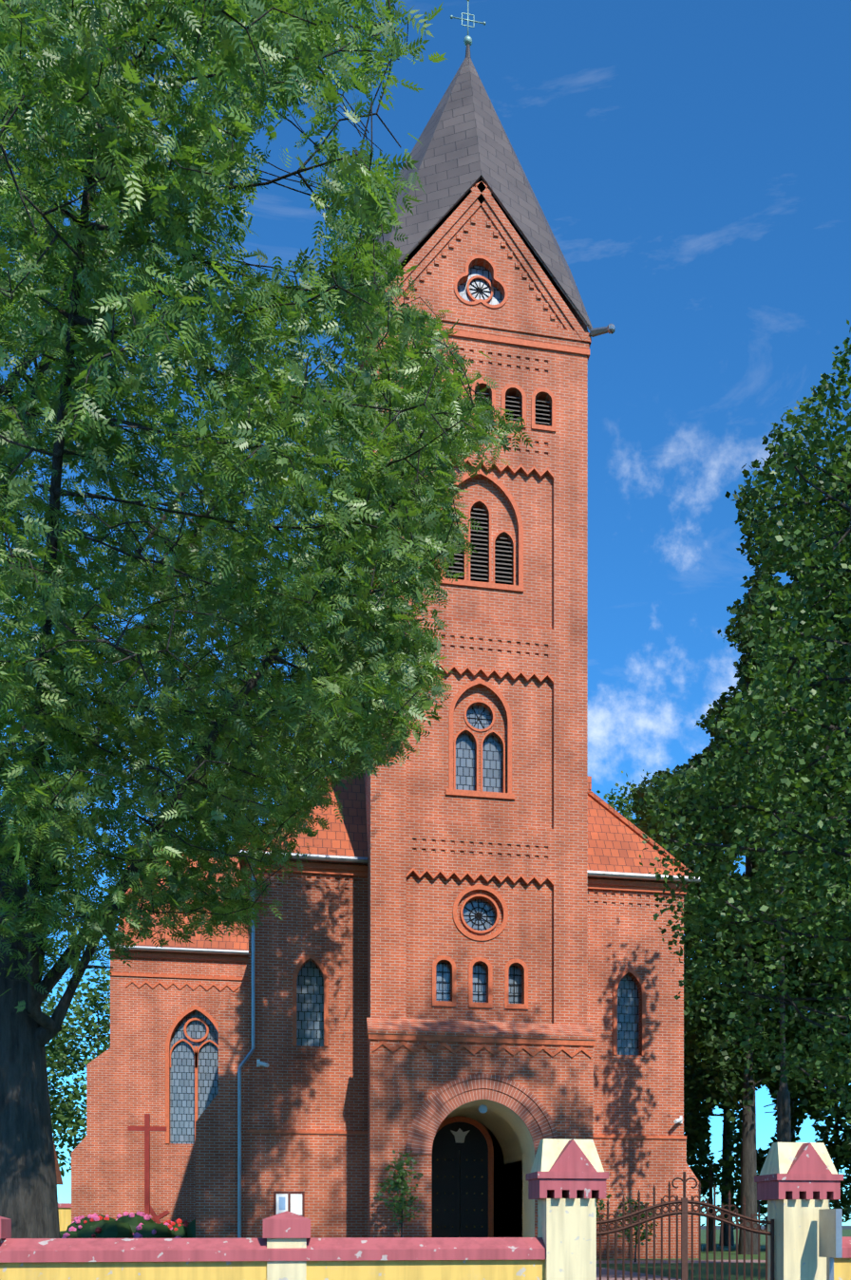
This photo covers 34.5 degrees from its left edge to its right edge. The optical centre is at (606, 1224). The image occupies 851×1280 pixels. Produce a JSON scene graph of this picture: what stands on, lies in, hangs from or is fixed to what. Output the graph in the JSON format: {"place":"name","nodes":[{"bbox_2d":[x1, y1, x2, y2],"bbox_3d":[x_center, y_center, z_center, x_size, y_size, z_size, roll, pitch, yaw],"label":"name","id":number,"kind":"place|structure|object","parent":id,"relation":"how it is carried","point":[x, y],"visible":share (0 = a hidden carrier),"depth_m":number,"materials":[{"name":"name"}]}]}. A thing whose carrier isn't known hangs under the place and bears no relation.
{"place":"outdoors","nodes":[
{"label":"outdoors","id":0,"kind":"place"},
{"bbox_2d":[58,1207,71,1231],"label":"back wall","id":1,"kind":"structure","parent":0,"point":[65,1217],"depth_m":58.83,"materials":[{"name":"yellow paint"}]},
{"bbox_2d":[57,1203,71,1207],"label":"wall coping","id":2,"kind":"object","parent":1,"relation":"on","point":[64,1205],"depth_m":58.76,"materials":[{"name":"pink paint"}]},
{"bbox_2d":[41,960,110,1176],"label":"tree leaves","id":3,"kind":"object","parent":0,"point":[64,1116],"depth_m":75.95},
{"bbox_2d":[0,0,532,1238],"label":"ash tree","id":4,"kind":"object","parent":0,"point":[304,570],"depth_m":16.48,"materials":[{"name":"green plant"}]},
{"bbox_2d":[373,1149,423,1237],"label":"shrub leaves","id":5,"kind":"object","parent":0,"point":[399,1207],"depth_m":33.90,"materials":[{"name":"green plant"}]},
{"bbox_2d":[169,265,639,1144],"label":"windows","id":6,"kind":"structure","parent":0,"point":[309,1033],"depth_m":36.56,"materials":[{"name":"glass"}]},
{"bbox_2d":[0,1198,828,1279],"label":"gate pillars","id":7,"kind":"structure","parent":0,"point":[567,1230],"depth_m":16.62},
{"bbox_2d":[0,1258,850,1279],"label":"yellow wall","id":8,"kind":"structure","parent":0,"point":[450,1270],"depth_m":16.01,"materials":[{"name":"yellow paint"}]},
{"bbox_2d":[0,0,850,1225],"label":"sky","id":9,"kind":"structure","parent":0,"point":[687,162],"materials":[{"name":"blue"}]},
{"bbox_2d":[195,983,698,1259],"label":"lower wall","id":10,"kind":"structure","parent":0,"point":[327,1174],"depth_m":36.13,"materials":[{"name":"red brick"}]},
{"bbox_2d":[71,949,248,1223],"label":"church transept","id":11,"kind":"structure","parent":10,"relation":"on","point":[125,1079],"depth_m":46.19,"materials":[{"name":"red brick"}]},
{"bbox_2d":[248,858,683,1237],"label":"church nave","id":12,"kind":"structure","parent":10,"relation":"on","point":[324,920],"depth_m":36.47,"materials":[{"name":"red brick"}]},
{"bbox_2d":[117,768,691,950],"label":"tiled roof","id":13,"kind":"structure","parent":12,"relation":"on","point":[614,844],"depth_m":38.40,"materials":[{"name":"red tile"}]},
{"bbox_2d":[109,849,700,1238],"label":"church gutters","id":14,"kind":"object","parent":12,"relation":"attached to","point":[364,859],"visible":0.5,"depth_m":35.96,"materials":[{"name":"grey metal"}]},
{"bbox_2d":[431,1121,488,1237],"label":"church door","id":15,"kind":"structure","parent":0,"point":[460,1168],"depth_m":40.52,"materials":[{"name":"black wood"}]},
{"bbox_2d":[450,1128,470,1143],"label":"crown ornament","id":16,"kind":"object","parent":15,"relation":"attached to","point":[460,1135],"visible":0.97,"depth_m":40.49,"materials":[{"name":"grey metal"}]},
{"bbox_2d":[436,1158,483,1227],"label":"door studs","id":17,"kind":"object","parent":15,"relation":"attached to","point":[453,1193],"visible":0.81,"depth_m":40.45,"materials":[{"name":"black metal"}]},
{"bbox_2d":[433,1116,493,1237],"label":"door frame","id":18,"kind":"object","parent":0,"point":[480,1127],"visible":0.6,"depth_m":40.65,"materials":[{"name":"brown wood"}]},
{"bbox_2d":[239,766,693,875],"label":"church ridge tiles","id":19,"kind":"object","parent":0,"point":[616,814],"visible":0.08,"depth_m":39.45,"materials":[{"name":"red tile"}]},
{"bbox_2d":[360,324,587,1237],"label":"church tower","id":20,"kind":"structure","parent":0,"point":[419,820],"depth_m":36.04,"materials":[{"name":"red brick"}]},
{"bbox_2d":[357,181,591,422],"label":"gable trim","id":21,"kind":"structure","parent":20,"relation":"attached to","point":[574,333],"depth_m":35.74,"materials":[{"name":"red brick"}]},
{"bbox_2d":[357,56,592,365],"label":"church spire","id":22,"kind":"structure","parent":20,"relation":"on","point":[461,149],"depth_m":36.60,"materials":[{"name":"grey tile"}]},
{"bbox_2d":[465,43,470,58],"bbox_3d":[-3.946,-33.308,38.522,0.220,0.720,0.220,0,0,-13],"label":"finial base","id":23,"kind":"object","parent":22,"relation":"on","point":[467,50],"visible":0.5,"depth_m":38.47,"materials":[{"name":"grey metal"}]},
{"bbox_2d":[450,0,485,46],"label":"cross finial","id":24,"kind":"object","parent":23,"relation":"on","point":[467,39],"visible":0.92,"depth_m":38.50,"materials":[{"name":"silver metal"}]},
{"bbox_2d":[377,206,584,331],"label":"church gables","id":25,"kind":"object","parent":20,"relation":"attached to","point":[522,304],"visible":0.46,"depth_m":35.73,"materials":[{"name":"red brick"}]},
{"bbox_2d":[444,387,550,583],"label":"louvers","id":26,"kind":"object","parent":20,"relation":"in","point":[484,570],"visible":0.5,"depth_m":36.10,"materials":[{"name":"brown wood"}]},
{"bbox_2d":[589,323,615,337],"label":"church gargoyles","id":27,"kind":"object","parent":20,"relation":"attached to","point":[610,329],"visible":0.52,"depth_m":36.03,"materials":[{"name":"grey metal"}]},
{"bbox_2d":[366,1017,596,1237],"bbox_3d":[-3.246,-2.068,35.405,5.960,6.640,0.630,0,0,-13],"label":"church porch","id":28,"kind":"object","parent":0,"point":[404,1083],"visible":0.65,"depth_m":34.97,"materials":[{"name":"red brick"}]},
{"bbox_2d":[405,1073,558,1155],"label":"brick arch","id":29,"kind":"structure","parent":28,"relation":"attached to","point":[530,1102],"depth_m":35.08,"materials":[{"name":"red brick"}]},
{"bbox_2d":[435,279,548,1003],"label":"window openings","id":30,"kind":"object","parent":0,"point":[477,915],"visible":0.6,"depth_m":36.37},
{"bbox_2d":[596,1193,611,1225],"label":"shrub leaves","id":31,"kind":"object","parent":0,"point":[601,1203],"depth_m":34.89,"materials":[{"name":"green plant"}]},
{"bbox_2d":[612,1194,660,1261],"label":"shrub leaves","id":32,"kind":"object","parent":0,"point":[643,1232],"depth_m":34.14,"materials":[{"name":"green plant"}]},
{"bbox_2d":[596,1260,765,1279],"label":"pavement","id":33,"kind":"structure","parent":0,"point":[619,1274],"depth_m":28.43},
{"bbox_2d":[683,1049,721,1202],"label":"tree leaves","id":34,"kind":"object","parent":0,"point":[698,1149],"depth_m":63.09,"materials":[{"name":"green plant"}]},
{"bbox_2d":[596,1229,850,1279],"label":"churchyard lawn","id":35,"kind":"structure","parent":0,"point":[846,1232],"depth_m":31.18,"materials":[{"name":"green plant"}]},
{"bbox_2d":[59,1213,195,1238],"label":"flower bed greens","id":36,"kind":"object","parent":35,"relation":"on","point":[123,1227],"visible":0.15,"depth_m":39.31,"materials":[{"name":"green plant"}]},
{"bbox_2d":[61,1211,188,1238],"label":"flowers","id":37,"kind":"object","parent":36,"relation":"attached to","point":[96,1217],"depth_m":39.56,"materials":[{"name":"plant"}]},
{"bbox_2d":[127,1113,166,1215],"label":"tall cross","id":38,"kind":"object","parent":35,"relation":"on","point":[146,1128],"visible":0.82,"depth_m":40.59,"materials":[{"name":"brown wood"}]},
{"bbox_2d":[150,1205,169,1223],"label":"leaning cross","id":39,"kind":"object","parent":35,"relation":"on","point":[156,1218],"visible":0.32,"depth_m":41.42,"materials":[{"name":"brown wood"}]},
{"bbox_2d":[109,254,687,1155],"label":"brick trim","id":40,"kind":"structure","parent":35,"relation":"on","point":[592,883],"depth_m":35.96,"materials":[{"name":"red brick"}]},
{"bbox_2d":[273,1191,304,1217],"bbox_3d":[-8.463,-0.548,36.047,0.800,0.700,0.090,0,0,-13],"label":"notice board","id":41,"kind":"object","parent":40,"relation":"attached to","point":[289,1202],"visible":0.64,"depth_m":36.00,"materials":[{"name":"red wood"}]},
{"bbox_2d":[276,1193,301,1215],"bbox_3d":[-8.453,-0.548,35.999,0.680,0.560,0.012,0,0,-13],"label":"notice board","id":42,"kind":"object","parent":41,"relation":"attached to","point":[295,1203],"visible":0.71,"depth_m":36.01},
{"bbox_2d":[279,1196,284,1209],"bbox_3d":[-8.632,-0.573,35.951,0.170,0.350,0.003,0,0,-13],"label":"notice paper","id":43,"kind":"object","parent":42,"relation":"attached to","point":[281,1203],"visible":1,"depth_m":35.95,"materials":[{"name":"paper"}]},
{"bbox_2d":[256,1059,682,1123],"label":"security cameras","id":44,"kind":"object","parent":40,"relation":"attached to","point":[267,1064],"visible":1,"depth_m":35.84,"materials":[{"name":"white paint"}]},
{"bbox_2d":[478,1104,487,1112],"bbox_3d":[-3.272,-3.068,35.748,0.240,0.228,0.150,0,0,-13],"label":"lamp","id":45,"kind":"object","parent":40,"relation":"attached to","point":[482,1108],"visible":1,"depth_m":35.67,"materials":[{"name":"glass"}]},
{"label":"house walls","id":46,"kind":"object","parent":35,"relation":"on","visible":0},
{"bbox_2d":[53,1142,63,1185],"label":"house roof","id":47,"kind":"structure","parent":46,"relation":"on","point":[59,1176],"depth_m":73.35,"materials":[{"name":"tile"}]},
{"bbox_2d":[627,621,824,1245],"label":"tree leaves","id":48,"kind":"object","parent":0,"point":[642,783],"depth_m":61.64,"materials":[{"name":"green plant"}]},
{"bbox_2d":[683,1005,797,1250],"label":"tree leaves","id":49,"kind":"object","parent":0,"point":[691,1129],"depth_m":49.28,"materials":[{"name":"green plant"}]},
{"bbox_2d":[631,406,850,1254],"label":"tree leaves","id":50,"kind":"object","parent":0,"point":[693,1030],"depth_m":42.86,"materials":[{"name":"green plant"}]},
{"bbox_2d":[637,319,850,1127],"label":"oak tree","id":51,"kind":"object","parent":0,"point":[804,735],"depth_m":21.71,"materials":[{"name":"green plant"}]},
{"bbox_2d":[720,419,850,1114],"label":"tree leaves","id":52,"kind":"object","parent":51,"relation":"attached to","point":[802,972],"depth_m":42.91,"materials":[{"name":"green plant"}]},
{"bbox_2d":[640,514,849,1138],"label":"tree leaves","id":53,"kind":"object","parent":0,"point":[800,1107],"depth_m":50.94,"materials":[{"name":"green plant"}]},
{"bbox_2d":[683,1028,830,1222],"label":"tree leaves","id":54,"kind":"object","parent":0,"point":[733,1167],"depth_m":55.12,"materials":[{"name":"green plant"}]},
{"bbox_2d":[700,1225,850,1229],"bbox_3d":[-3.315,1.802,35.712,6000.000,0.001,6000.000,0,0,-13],"label":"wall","id":55,"kind":"structure","parent":0,"point":[762,1227],"depth_m":748.95,"materials":[{"name":"concrete"}]},
{"bbox_2d":[0,1139,850,1262],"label":"wall coping","id":56,"kind":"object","parent":55,"relation":"on","point":[572,1173],"depth_m":16.18,"materials":[{"name":"red paint"}]},
{"bbox_2d":[530,1138,837,1175],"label":"gate pillar roofs","id":57,"kind":"structure","parent":56,"relation":"on","point":[780,1157],"depth_m":17.09,"materials":[{"name":"paint"}]},
{"bbox_2d":[596,1171,773,1279],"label":"iron gate","id":58,"kind":"structure","parent":56,"relation":"attached to","point":[684,1202],"depth_m":17.19,"materials":[{"name":"brown metal"}]},
{"bbox_2d":[818,1208,842,1279],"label":"electrical box","id":59,"kind":"object","parent":55,"relation":"on","point":[830,1234],"visible":1,"depth_m":16.79,"materials":[{"name":"metal"}]},
{"bbox_2d":[730,580,831,1142],"bbox_3d":[4.024,-6.954,31.467,2.273,16.417,2.320,0,0,-13],"label":"corner tree","id":60,"kind":"object","parent":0,"point":[799,786],"depth_m":31.45,"materials":[{"name":"green plant"}]},
{"bbox_2d":[754,999,850,1223],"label":"tree leaves","id":61,"kind":"object","parent":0,"point":[838,1149],"depth_m":46.84,"materials":[{"name":"green plant"}]},
{"bbox_2d":[784,551,850,1116],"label":"tree leaves","id":62,"kind":"object","parent":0,"point":[845,861],"depth_m":45.52,"materials":[{"name":"green plant"}]},
{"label":"tree branches","id":63,"kind":"object","parent":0,"visible":0},
{"bbox_2d":[40,982,95,1148],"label":"tree leaves","id":64,"kind":"object","parent":63,"relation":"on","point":[47,1003],"visible":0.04,"depth_m":82.30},
{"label":"tree branches","id":65,"kind":"object","parent":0,"visible":0},
{"bbox_2d":[596,769,745,986],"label":"tree","id":66,"kind":"object","parent":65,"relation":"on","point":[626,814],"depth_m":68.54,"materials":[{"name":"green plant"}]}
]}

